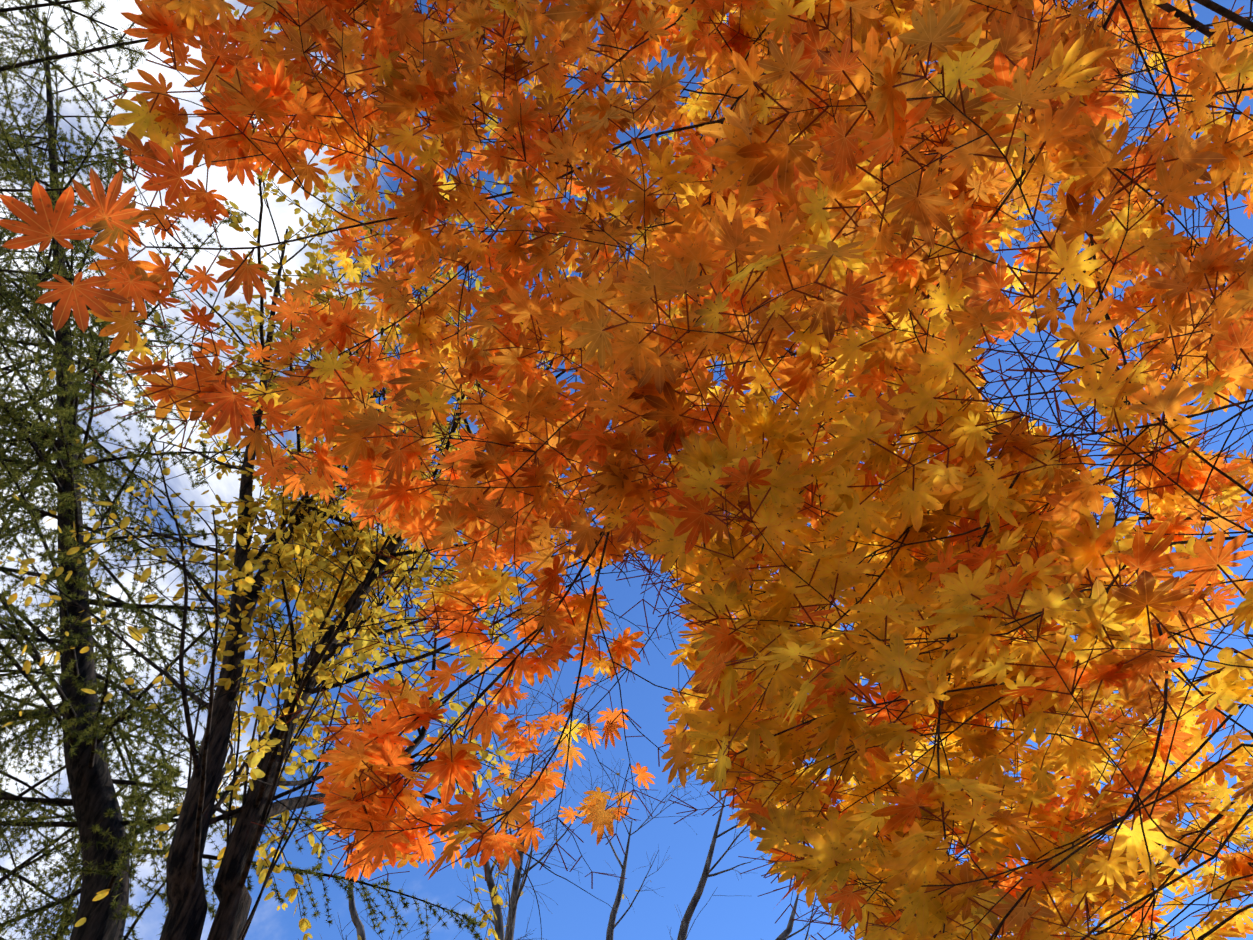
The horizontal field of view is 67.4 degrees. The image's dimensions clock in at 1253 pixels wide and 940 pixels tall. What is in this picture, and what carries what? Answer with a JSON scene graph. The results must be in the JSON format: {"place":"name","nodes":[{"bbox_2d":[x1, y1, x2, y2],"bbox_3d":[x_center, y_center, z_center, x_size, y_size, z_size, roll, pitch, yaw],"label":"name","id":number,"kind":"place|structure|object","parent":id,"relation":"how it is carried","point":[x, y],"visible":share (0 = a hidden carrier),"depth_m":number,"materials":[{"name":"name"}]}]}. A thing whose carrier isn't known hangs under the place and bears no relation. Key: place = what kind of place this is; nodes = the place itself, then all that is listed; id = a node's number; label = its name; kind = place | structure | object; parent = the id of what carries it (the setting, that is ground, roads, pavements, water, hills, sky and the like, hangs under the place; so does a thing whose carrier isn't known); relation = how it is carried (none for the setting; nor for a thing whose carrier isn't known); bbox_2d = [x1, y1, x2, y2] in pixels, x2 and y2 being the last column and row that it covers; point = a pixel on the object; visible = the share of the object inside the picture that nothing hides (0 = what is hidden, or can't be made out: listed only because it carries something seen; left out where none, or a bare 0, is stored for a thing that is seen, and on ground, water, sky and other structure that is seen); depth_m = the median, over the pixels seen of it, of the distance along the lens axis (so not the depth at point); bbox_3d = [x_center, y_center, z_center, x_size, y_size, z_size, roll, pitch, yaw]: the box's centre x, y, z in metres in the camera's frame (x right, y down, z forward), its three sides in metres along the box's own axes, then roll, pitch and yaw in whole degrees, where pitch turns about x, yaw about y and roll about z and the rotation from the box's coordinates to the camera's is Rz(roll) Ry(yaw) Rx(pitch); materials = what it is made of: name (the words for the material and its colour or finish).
{"place":"outdoors","nodes":[
{"label":"outdoors","id":0,"kind":"place"},
{"bbox_2d":[0,0,726,939],"bbox_3d":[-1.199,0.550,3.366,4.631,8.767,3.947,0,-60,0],"label":"forked tree","id":1,"kind":"object","parent":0,"point":[366,544],"depth_m":4.13,"materials":[{"name":"yellow plant"}]},
{"bbox_2d":[0,0,1252,939],"label":"sky","id":2,"kind":"structure","parent":0,"point":[578,915],"materials":[{"name":"blue"}]},
{"label":"ground","id":3,"kind":"structure","parent":0,"visible":0},
{"bbox_2d":[0,0,483,939],"bbox_3d":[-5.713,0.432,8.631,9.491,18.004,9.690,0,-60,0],"label":"larch trees","id":4,"kind":"object","parent":3,"relation":"on","point":[90,782],"visible":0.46,"depth_m":7.47,"materials":[{"name":"green plant"}]},
{"bbox_2d":[298,614,830,939],"bbox_3d":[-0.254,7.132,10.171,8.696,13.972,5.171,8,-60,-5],"label":"distant bare trees","id":5,"kind":"object","parent":3,"relation":"on","point":[516,891],"visible":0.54,"depth_m":12.99,"materials":[{"name":"brown plant"}]},
{"bbox_2d":[0,0,1252,939],"bbox_3d":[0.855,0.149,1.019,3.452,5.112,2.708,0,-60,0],"label":"maple tree","id":6,"kind":"object","parent":3,"relation":"on","point":[1177,96],"visible":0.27,"depth_m":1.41,"materials":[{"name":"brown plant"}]},
{"bbox_2d":[82,0,1252,939],"bbox_3d":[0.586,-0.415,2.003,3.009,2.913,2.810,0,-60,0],"label":"maple petioles","id":7,"kind":"object","parent":6,"relation":"attached to","point":[970,399],"visible":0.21,"depth_m":1.35,"materials":[{"name":"brown plant"}]}
]}

